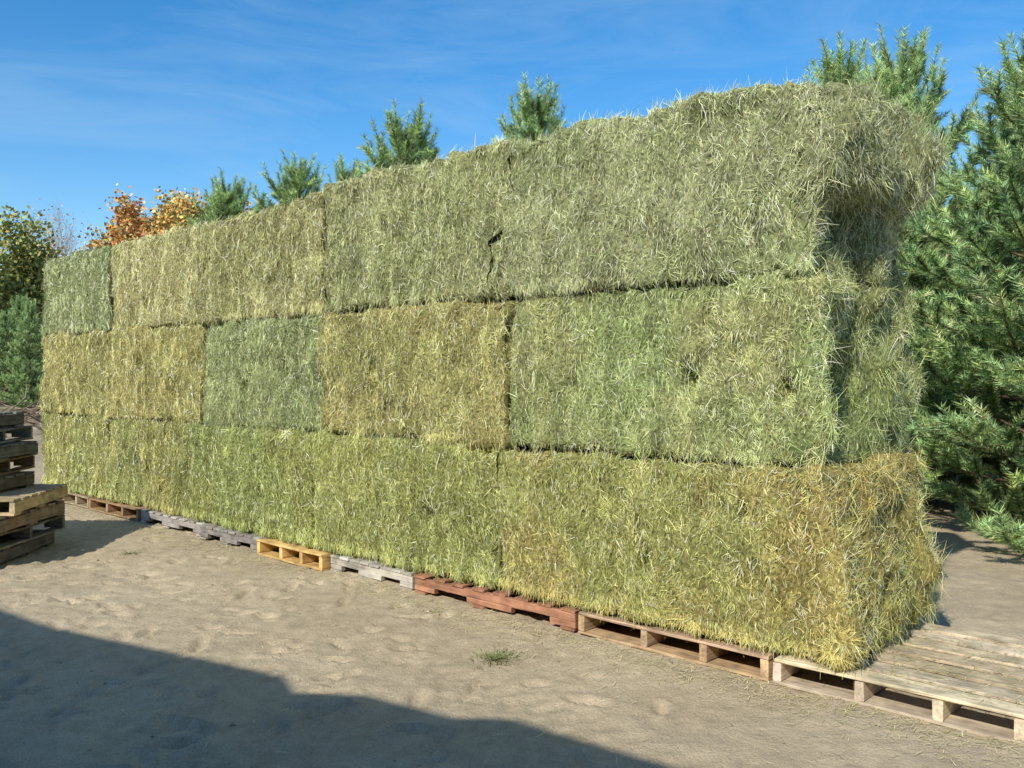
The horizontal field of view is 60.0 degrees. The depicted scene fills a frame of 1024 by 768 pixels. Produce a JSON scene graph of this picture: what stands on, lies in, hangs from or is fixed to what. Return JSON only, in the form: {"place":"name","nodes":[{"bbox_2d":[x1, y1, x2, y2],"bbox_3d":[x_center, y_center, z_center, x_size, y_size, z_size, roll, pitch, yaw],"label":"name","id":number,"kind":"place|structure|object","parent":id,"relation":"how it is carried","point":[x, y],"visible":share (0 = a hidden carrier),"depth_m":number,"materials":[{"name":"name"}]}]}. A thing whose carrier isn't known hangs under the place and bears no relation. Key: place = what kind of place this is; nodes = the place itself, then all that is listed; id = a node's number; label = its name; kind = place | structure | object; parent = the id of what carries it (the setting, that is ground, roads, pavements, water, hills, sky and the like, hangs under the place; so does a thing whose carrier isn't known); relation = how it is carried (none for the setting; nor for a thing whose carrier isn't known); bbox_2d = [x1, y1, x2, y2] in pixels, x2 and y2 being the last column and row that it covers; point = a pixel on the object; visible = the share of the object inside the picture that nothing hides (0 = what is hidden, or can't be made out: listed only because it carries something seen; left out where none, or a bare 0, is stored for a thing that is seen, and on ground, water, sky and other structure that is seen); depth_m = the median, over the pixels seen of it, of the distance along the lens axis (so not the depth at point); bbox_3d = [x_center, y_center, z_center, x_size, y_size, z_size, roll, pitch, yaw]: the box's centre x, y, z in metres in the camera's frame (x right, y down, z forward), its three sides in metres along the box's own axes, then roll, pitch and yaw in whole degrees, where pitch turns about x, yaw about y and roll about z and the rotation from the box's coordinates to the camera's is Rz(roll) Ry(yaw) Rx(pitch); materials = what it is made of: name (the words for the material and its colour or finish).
{"place":"outdoors","nodes":[
{"label":"outdoors","id":0,"kind":"place"},
{"bbox_2d":[0,398,1023,767],"bbox_3d":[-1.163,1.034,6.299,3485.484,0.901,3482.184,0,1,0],"label":"ground","id":1,"kind":"structure","parent":0,"point":[414,662],"depth_m":4.36,"materials":[{"name":"beige sand"}]},
{"bbox_2d":[0,310,37,404],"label":"pine tree","id":2,"kind":"object","parent":1,"relation":"on","point":[7,322],"visible":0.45,"depth_m":25.87,"materials":[{"name":"green plant"}]},
{"bbox_2d":[0,385,42,436],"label":"brush pile","id":3,"kind":"object","parent":1,"relation":"on","point":[27,411],"visible":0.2,"depth_m":21.91,"materials":[{"name":"brown plant"}]},
{"bbox_2d":[0,293,43,397],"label":"pine tree","id":4,"kind":"object","parent":1,"relation":"on","point":[18,308],"visible":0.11,"depth_m":28.27,"materials":[{"name":"green plant"}]},
{"bbox_2d":[0,299,44,407],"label":"pine tree","id":5,"kind":"object","parent":1,"relation":"on","point":[29,328],"visible":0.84,"depth_m":24.28,"materials":[{"name":"green plant"}]},
{"bbox_2d":[0,529,54,562],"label":"wooden pallet","id":6,"kind":"object","parent":1,"relation":"on","point":[17,550],"visible":0.51,"depth_m":7.39,"materials":[{"name":"brown wood"}]},
{"bbox_2d":[0,515,65,549],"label":"wooden pallet","id":7,"kind":"object","parent":6,"relation":"on","point":[22,534],"visible":0.55,"depth_m":7.37,"materials":[{"name":"brown wood"}]},
{"bbox_2d":[0,500,64,534],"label":"wooden pallet","id":8,"kind":"object","parent":7,"relation":"on","point":[29,516],"visible":0.61,"depth_m":7.31,"materials":[{"name":"brown wood"}]},
{"bbox_2d":[0,484,67,515],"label":"wooden pallet","id":9,"kind":"object","parent":8,"relation":"on","point":[19,499],"visible":0.91,"depth_m":7.39,"materials":[{"name":"brown wood"}]},
{"bbox_2d":[0,471,34,492],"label":"wooden pallet","id":10,"kind":"object","parent":9,"relation":"on","point":[19,479],"visible":0.91,"depth_m":7.57,"materials":[{"name":"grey wood"}]},
{"bbox_2d":[0,455,34,475],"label":"wooden pallet","id":11,"kind":"object","parent":10,"relation":"on","point":[24,462],"visible":0.73,"depth_m":7.84,"materials":[{"name":"brown wood"}]},
{"bbox_2d":[0,441,37,460],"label":"wooden pallet","id":12,"kind":"object","parent":11,"relation":"on","point":[18,448],"visible":0.96,"depth_m":7.61,"materials":[{"name":"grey wood"}]},
{"bbox_2d":[0,425,32,443],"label":"wooden pallet","id":13,"kind":"object","parent":12,"relation":"on","point":[24,432],"visible":0.91,"depth_m":7.94,"materials":[{"name":"grey wood"}]},
{"bbox_2d":[0,412,23,426],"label":"wooden pallet","id":14,"kind":"object","parent":13,"relation":"on","point":[14,419],"visible":1,"depth_m":7.68,"materials":[{"name":"grey wood"}]},
{"bbox_2d":[0,203,65,331],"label":"oak tree","id":15,"kind":"object","parent":1,"relation":"on","point":[23,262],"visible":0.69,"depth_m":30.70,"materials":[{"name":"green plant"}]},
{"bbox_2d":[6,204,81,257],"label":"bare tree","id":16,"kind":"object","parent":1,"relation":"on","point":[62,243],"visible":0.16,"depth_m":33.84,"materials":[{"name":"grey plant"}]},
{"bbox_2d":[0,196,91,269],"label":"bare tree","id":17,"kind":"object","parent":1,"relation":"on","point":[59,231],"visible":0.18,"depth_m":41.18,"materials":[{"name":"grey plant"}]},
{"bbox_2d":[36,205,83,258],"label":"bare tree","id":18,"kind":"object","parent":1,"relation":"on","point":[66,236],"visible":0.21,"depth_m":36.91,"materials":[{"name":"grey plant"}]},
{"bbox_2d":[63,492,93,508],"bbox_3d":[-4.759,1.320,10.706,1.182,0.133,1.158,1,1,44],"label":"wooden pallet","id":19,"kind":"object","parent":1,"relation":"on","point":[79,499],"visible":0.11,"depth_m":10.15,"materials":[{"name":"brown wood"}]},
{"bbox_2d":[40,411,110,501],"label":"hay bale","id":20,"kind":"object","parent":19,"relation":"on","point":[75,451],"visible":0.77,"depth_m":10.17},
{"bbox_2d":[36,328,110,418],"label":"hay bale","id":21,"kind":"object","parent":20,"relation":"on","point":[75,379],"visible":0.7,"depth_m":10.22},
{"bbox_2d":[38,245,114,336],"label":"hay bale","id":22,"kind":"object","parent":21,"relation":"on","point":[78,291],"visible":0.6,"depth_m":10.05},
{"bbox_2d":[46,215,113,256],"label":"autumn maple tree","id":23,"kind":"object","parent":1,"relation":"on","point":[87,233],"visible":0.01,"depth_m":40.76,"materials":[{"name":"orange plant"}]},
{"bbox_2d":[89,497,148,520],"bbox_3d":[-3.871,1.328,9.867,1.232,0.134,1.155,1,1,43],"label":"wooden pallet","id":24,"kind":"object","parent":1,"relation":"on","point":[124,510],"visible":0.21,"depth_m":9.45,"materials":[{"name":"brown wood"}]},
{"bbox_2d":[97,183,159,247],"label":"autumn maple tree","id":25,"kind":"object","parent":1,"relation":"on","point":[127,228],"visible":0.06,"depth_m":38.20,"materials":[{"name":"orange plant"}]},
{"bbox_2d":[83,186,256,250],"bbox_3d":[-14.948,-4.255,38.758,6.081,9.140,8.432,-1,1,-42],"label":"autumn maple tree","id":26,"kind":"object","parent":1,"relation":"on","point":[170,214],"visible":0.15,"depth_m":37.93,"materials":[{"name":"orange plant"}]},
{"bbox_2d":[140,508,211,535],"bbox_3d":[-2.925,1.338,9.016,1.283,0.133,1.158,1,1,43],"label":"wooden pallet","id":27,"kind":"object","parent":1,"relation":"on","point":[169,520],"visible":0.23,"depth_m":8.61,"materials":[{"name":"grey wood"}]},
{"bbox_2d":[104,415,198,519],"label":"hay bale","id":28,"kind":"object","parent":27,"relation":"on","point":[149,462],"visible":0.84,"depth_m":8.92},
{"bbox_2d":[104,322,216,423],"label":"hay bale","id":29,"kind":"object","parent":28,"relation":"on","point":[157,373],"visible":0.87,"depth_m":8.84},
{"bbox_2d":[110,220,211,329],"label":"hay bale","id":30,"kind":"object","parent":29,"relation":"on","point":[154,281],"visible":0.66,"depth_m":8.88},
{"bbox_2d":[173,167,258,228],"bbox_3d":[-5.965,-1.762,19.031,4.519,5.804,4.711,0,1,35],"label":"pine tree","id":31,"kind":"object","parent":1,"relation":"on","point":[224,205],"visible":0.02,"depth_m":18.76,"materials":[{"name":"green plant"}]},
{"bbox_2d":[199,523,272,551],"bbox_3d":[-2.102,1.345,8.199,1.012,0.131,1.160,1,1,42],"label":"wooden pallet","id":32,"kind":"object","parent":1,"relation":"on","point":[228,536],"visible":0.27,"depth_m":7.80,"materials":[{"name":"grey wood"}]},
{"bbox_2d":[249,150,327,211],"bbox_3d":[-4.098,-1.745,17.847,4.421,5.924,4.599,0,1,-9],"label":"pine tree","id":33,"kind":"object","parent":1,"relation":"on","point":[287,190],"visible":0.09,"depth_m":17.50,"materials":[{"name":"green plant"}]},
{"bbox_2d":[256,538,332,570],"bbox_3d":[-1.389,1.353,7.476,0.951,0.133,1.158,1,1,44],"label":"wooden pallet","id":34,"kind":"object","parent":1,"relation":"on","point":[288,553],"visible":0.13,"depth_m":7.08,"materials":[{"name":"yellow wood"}]},
{"bbox_2d":[189,421,339,556],"bbox_3d":[-1.850,0.837,8.062,2.086,1.066,1.406,1,1,43],"label":"hay bale","id":35,"kind":"object","parent":34,"relation":"on","point":[245,480],"visible":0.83,"depth_m":7.53},
{"bbox_2d":[200,310,341,432],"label":"hay bale","id":36,"kind":"object","parent":35,"relation":"on","point":[260,373],"visible":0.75,"depth_m":7.51},
{"bbox_2d":[193,190,330,330],"bbox_3d":[-1.779,-1.018,8.017,2.142,1.105,1.408,1,1,43],"label":"hay bale","id":37,"kind":"object","parent":36,"relation":"on","point":[265,263],"visible":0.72,"depth_m":7.48},
{"bbox_2d":[326,154,367,182],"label":"pine tree","id":38,"kind":"object","parent":1,"relation":"on","point":[352,172],"visible":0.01,"depth_m":16.43,"materials":[{"name":"green plant"}]},
{"bbox_2d":[330,554,422,590],"bbox_3d":[-0.643,1.357,6.854,0.964,0.139,1.159,1,1,43],"label":"wooden pallet","id":39,"kind":"object","parent":1,"relation":"on","point":[377,570],"visible":0.17,"depth_m":6.44,"materials":[{"name":"grey wood"}]},
{"bbox_2d":[307,428,534,590],"bbox_3d":[-0.411,0.844,6.717,2.141,1.077,1.417,1,1,42],"label":"hay bale","id":40,"kind":"object","parent":39,"relation":"on","point":[412,504],"visible":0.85,"depth_m":6.14},
{"bbox_2d":[316,295,518,453],"bbox_3d":[-0.339,-0.080,6.689,2.168,1.118,1.431,1,1,44],"label":"hay bale","id":41,"kind":"object","parent":40,"relation":"on","point":[436,371],"visible":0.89,"depth_m":6.08},
{"bbox_2d":[321,132,532,313],"bbox_3d":[-0.304,-1.055,6.652,2.136,1.171,1.387,1,1,43],"label":"hay bale","id":42,"kind":"object","parent":41,"relation":"on","point":[425,232],"visible":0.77,"depth_m":6.11},
{"bbox_2d":[332,96,441,180],"bbox_3d":[-2.052,-1.874,15.866,5.190,6.418,5.409,0,1,21],"label":"pine tree","id":43,"kind":"object","parent":1,"relation":"on","point":[409,146],"visible":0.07,"depth_m":15.45,"materials":[{"name":"green plant"}]},
{"bbox_2d":[10,526,984,766],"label":"pebbles","id":44,"kind":"object","parent":1,"relation":"on","point":[419,764],"visible":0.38,"depth_m":4.32,"materials":[{"name":"grey stone"}]},
{"bbox_2d":[414,571,585,631],"bbox_3d":[0.233,1.368,6.048,1.410,0.135,1.162,1,1,42],"label":"wooden pallet","id":45,"kind":"object","parent":1,"relation":"on","point":[500,600],"visible":0.3,"depth_m":5.60,"materials":[{"name":"brown wood"}]},
{"bbox_2d":[468,646,535,668],"bbox_3d":[-0.062,1.447,4.678,0.398,0.054,0.380,0,1,0],"label":"grass tuft","id":46,"kind":"object","parent":1,"relation":"on","point":[493,655],"visible":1,"depth_m":4.70,"materials":[{"name":"green plant"}]},
{"bbox_2d":[11,503,1023,767],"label":"loose straw","id":47,"kind":"object","parent":1,"relation":"on","point":[559,639],"visible":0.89,"depth_m":4.33,"materials":[{"name":"beige plant"}]},
{"bbox_2d":[490,71,568,142],"bbox_3d":[0.274,-1.652,13.268,4.181,6.089,4.020,0,1,33],"label":"pine tree","id":48,"kind":"object","parent":1,"relation":"on","point":[532,115],"visible":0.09,"depth_m":13.19,"materials":[{"name":"green plant"}]},
{"bbox_2d":[578,608,791,680],"bbox_3d":[1.208,1.378,5.136,1.198,0.132,1.154,1,1,43],"label":"wooden pallet","id":49,"kind":"object","parent":1,"relation":"on","point":[653,636],"visible":0.16,"depth_m":4.70,"materials":[{"name":"brown wood"}]},
{"bbox_2d":[493,442,950,692],"bbox_3d":[1.147,0.846,5.236,2.440,1.136,1.488,1,1,43],"label":"hay bale","id":50,"kind":"object","parent":49,"relation":"on","point":[837,567],"visible":0.88,"depth_m":4.59},
{"bbox_2d":[503,253,928,468],"bbox_3d":[1.113,-0.081,5.386,2.431,1.172,1.461,1,1,44],"label":"hay bale","id":51,"kind":"object","parent":50,"relation":"on","point":[773,367],"visible":0.98,"depth_m":4.68},
{"bbox_2d":[487,65,957,299],"bbox_3d":[1.104,-1.012,5.338,2.619,1.183,1.462,1,1,43],"label":"hay bale","id":52,"kind":"object","parent":51,"relation":"on","point":[787,178],"visible":0.93,"depth_m":4.64},
{"bbox_2d":[801,29,968,470],"bbox_3d":[3.786,-1.292,10.570,3.273,5.622,3.368,0,1,-25],"label":"pine tree","id":53,"kind":"object","parent":1,"relation":"on","point":[834,69],"visible":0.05,"depth_m":10.21,"materials":[{"name":"green plant"}]},
{"bbox_2d":[773,621,1023,742],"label":"wooden pallet","id":54,"kind":"object","parent":1,"relation":"on","point":[947,703],"visible":0.72,"depth_m":4.09,"materials":[{"name":"brown wood"}]},
{"bbox_2d":[859,22,1006,469],"bbox_3d":[5.236,-1.765,11.889,4.369,6.362,4.192,0,1,8],"label":"pine tree","id":55,"kind":"object","parent":1,"relation":"on","point":[903,76],"visible":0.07,"depth_m":11.67,"materials":[{"name":"green plant"}]},
{"bbox_2d":[898,113,1016,500],"bbox_3d":[4.801,-0.919,10.713,2.808,4.688,2.927,0,1,-8],"label":"pine tree","id":56,"kind":"object","parent":1,"relation":"on","point":[941,197],"visible":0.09,"depth_m":10.24,"materials":[{"name":"green plant"}]},
{"bbox_2d":[897,27,1023,553],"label":"pine tree","id":57,"kind":"object","parent":1,"relation":"on","point":[949,427],"visible":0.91,"depth_m":8.09,"materials":[{"name":"green plant"}]},
{"bbox_2d":[910,73,1023,499],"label":"pine tree","id":58,"kind":"object","parent":1,"relation":"on","point":[946,286],"visible":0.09,"depth_m":9.98,"materials":[{"name":"green plant"}]},
{"bbox_2d":[953,64,1022,475],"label":"pine tree","id":59,"kind":"object","parent":1,"relation":"on","point":[991,462],"depth_m":12.57,"materials":[{"name":"green plant"}]},
{"bbox_2d":[0,0,1023,264],"label":"sky","id":60,"kind":"structure","parent":0,"point":[96,96],"materials":[{"name":"blue"}]}
]}

